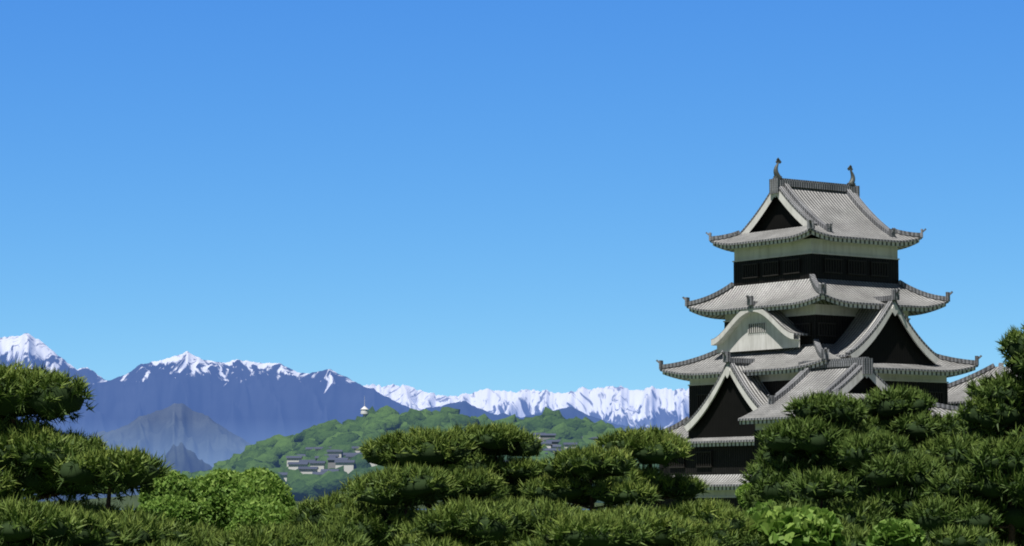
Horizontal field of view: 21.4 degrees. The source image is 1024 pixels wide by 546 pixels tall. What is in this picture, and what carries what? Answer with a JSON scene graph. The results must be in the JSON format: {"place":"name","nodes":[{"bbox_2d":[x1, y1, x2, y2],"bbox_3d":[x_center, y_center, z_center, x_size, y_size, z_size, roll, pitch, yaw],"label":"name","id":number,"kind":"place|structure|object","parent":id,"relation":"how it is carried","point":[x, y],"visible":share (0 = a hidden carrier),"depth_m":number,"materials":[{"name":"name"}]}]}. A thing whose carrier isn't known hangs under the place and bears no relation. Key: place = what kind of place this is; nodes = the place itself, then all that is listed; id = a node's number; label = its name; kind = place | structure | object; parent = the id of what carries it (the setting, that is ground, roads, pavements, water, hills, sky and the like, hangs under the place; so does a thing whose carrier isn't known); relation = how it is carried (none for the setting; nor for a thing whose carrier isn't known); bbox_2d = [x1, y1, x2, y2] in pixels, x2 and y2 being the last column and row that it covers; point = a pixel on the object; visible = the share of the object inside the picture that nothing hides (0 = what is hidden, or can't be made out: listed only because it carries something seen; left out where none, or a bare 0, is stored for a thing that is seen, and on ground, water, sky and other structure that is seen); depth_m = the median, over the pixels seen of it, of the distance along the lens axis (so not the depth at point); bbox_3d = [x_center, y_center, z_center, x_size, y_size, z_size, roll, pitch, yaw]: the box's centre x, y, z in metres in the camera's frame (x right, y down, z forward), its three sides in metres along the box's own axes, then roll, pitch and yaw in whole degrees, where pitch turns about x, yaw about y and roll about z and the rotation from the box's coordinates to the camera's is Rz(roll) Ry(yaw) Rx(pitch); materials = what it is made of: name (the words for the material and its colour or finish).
{"place":"outdoors","nodes":[
{"label":"outdoors","id":0,"kind":"place"},
{"bbox_2d":[0,333,409,443],"bbox_3d":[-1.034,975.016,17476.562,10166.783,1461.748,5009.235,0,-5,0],"label":"mountain","id":1,"kind":"structure","parent":0,"point":[250,402],"depth_m":19048.60,"materials":[{"name":"blue stone"}]},
{"bbox_2d":[23,403,588,509],"bbox_3d":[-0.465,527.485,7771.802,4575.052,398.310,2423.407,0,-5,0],"label":"foothill","id":2,"kind":"structure","parent":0,"point":[182,437],"depth_m":8410.39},
{"bbox_2d":[40,495,633,508],"bbox_3d":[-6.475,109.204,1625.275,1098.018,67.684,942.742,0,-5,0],"label":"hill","id":3,"kind":"structure","parent":0,"point":[127,499],"depth_m":1599.64,"materials":[{"name":"green plant"}]},
{"bbox_2d":[361,396,367,416],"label":"lookout tower","id":4,"kind":"structure","parent":3,"relation":"on","point":[364,410],"depth_m":2066.90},
{"bbox_2d":[181,405,658,509],"bbox_3d":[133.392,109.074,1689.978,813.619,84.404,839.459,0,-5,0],"label":"hill trees","id":5,"kind":"object","parent":3,"relation":"on","point":[274,451],"visible":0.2,"depth_m":1881.14,"materials":[{"name":"green plant"}]},
{"bbox_2d":[282,435,604,480],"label":"houses","id":6,"kind":"structure","parent":3,"relation":"on","point":[348,468],"depth_m":1510.23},
{"bbox_2d":[278,433,597,474],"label":"house roofs","id":7,"kind":"structure","parent":6,"relation":"on","point":[337,460],"depth_m":1561.35,"materials":[{"name":"grey tile"}]},
{"bbox_2d":[316,435,557,468],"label":"house walls","id":8,"kind":"structure","parent":0,"point":[331,463],"depth_m":1701.56,"materials":[{"name":"white paint"}]},
{"bbox_2d":[0,0,1023,396],"label":"sky","id":9,"kind":"structure","parent":0,"point":[447,198],"materials":[{"name":"blue"}]},
{"bbox_2d":[393,401,637,430],"bbox_3d":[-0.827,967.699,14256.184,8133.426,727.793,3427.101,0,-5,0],"label":"hills","id":10,"kind":"structure","parent":0,"point":[467,408],"depth_m":15881.19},
{"bbox_2d":[364,384,688,429],"bbox_3d":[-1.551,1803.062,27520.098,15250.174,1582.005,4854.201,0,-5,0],"label":"snowy mountains","id":11,"kind":"structure","parent":0,"point":[647,406],"depth_m":29638.56,"materials":[{"name":"white snow"}]},
{"bbox_2d":[684,191,948,497],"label":"plaster walls","id":12,"kind":"structure","parent":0,"point":[734,335],"depth_m":189.47,"materials":[{"name":"white paint"}]},
{"bbox_2d":[634,253,962,512],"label":"castle walls","id":13,"kind":"structure","parent":12,"relation":"attached to","point":[729,459],"depth_m":189.44,"materials":[{"name":"black wood"}]},
{"bbox_2d":[671,259,941,466],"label":"windows","id":14,"kind":"structure","parent":13,"relation":"in","point":[806,324],"depth_m":190.23,"materials":[{"name":"black wood"}]},
{"bbox_2d":[669,258,943,467],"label":"window frames","id":15,"kind":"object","parent":14,"relation":"in","point":[799,324],"visible":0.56,"depth_m":190.24,"materials":[{"name":"black wood"}]},
{"bbox_2d":[688,196,934,437],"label":"gable recesses","id":16,"kind":"object","parent":12,"relation":"in","point":[893,342],"visible":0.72,"depth_m":188.25,"materials":[{"name":"black wood"}]},
{"bbox_2d":[662,187,1009,484],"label":"tiled roofs","id":17,"kind":"structure","parent":12,"relation":"on","point":[843,213],"depth_m":189.23,"materials":[{"name":"grey tile"}]},
{"bbox_2d":[661,230,975,486],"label":"castle soffit","id":18,"kind":"structure","parent":17,"relation":"attached to","point":[826,302],"depth_m":193.19,"materials":[{"name":"white paint"}]},
{"bbox_2d":[663,230,975,489],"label":"castle rafters","id":19,"kind":"object","parent":18,"relation":"attached to","point":[797,306],"visible":0.39,"depth_m":188.14,"materials":[{"name":"grey wood"}]},
{"bbox_2d":[660,229,977,486],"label":"roof eaves","id":20,"kind":"object","parent":17,"relation":"attached to","point":[804,365],"visible":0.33,"depth_m":188.03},
{"bbox_2d":[645,177,1003,434],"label":"roof ridges","id":21,"kind":"object","parent":17,"relation":"on","point":[855,364],"visible":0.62,"depth_m":189.85,"materials":[{"name":"tile"}]},
{"bbox_2d":[773,158,854,186],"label":"roof ornaments","id":22,"kind":"object","parent":21,"relation":"on","point":[779,176],"visible":1,"depth_m":192.25},
{"label":"ground","id":23,"kind":"structure","parent":0,"visible":0},
{"bbox_2d":[0,336,1023,545],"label":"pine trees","id":24,"kind":"object","parent":23,"relation":"on","point":[83,475],"visible":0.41,"depth_m":109.03,"materials":[{"name":"green plant"}]},
{"bbox_2d":[11,409,1023,545],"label":"tree trunks","id":25,"kind":"object","parent":23,"relation":"on","point":[1011,534],"visible":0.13,"depth_m":105.93,"materials":[{"name":"brown wood"}]},
{"bbox_2d":[0,322,1023,545],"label":"pine needles","id":26,"kind":"object","parent":25,"relation":"on","point":[76,516],"visible":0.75,"depth_m":105.91,"materials":[{"name":"green plant"}]},
{"bbox_2d":[153,473,903,545],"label":"broadleaf foliage","id":27,"kind":"object","parent":25,"relation":"attached to","point":[795,537],"visible":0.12,"depth_m":124.84,"materials":[{"name":"green plant"}]},
{"bbox_2d":[30,466,1023,545],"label":"bushes","id":28,"kind":"object","parent":23,"relation":"on","point":[190,500],"visible":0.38,"depth_m":118.42,"materials":[{"name":"green plant"}]}
]}

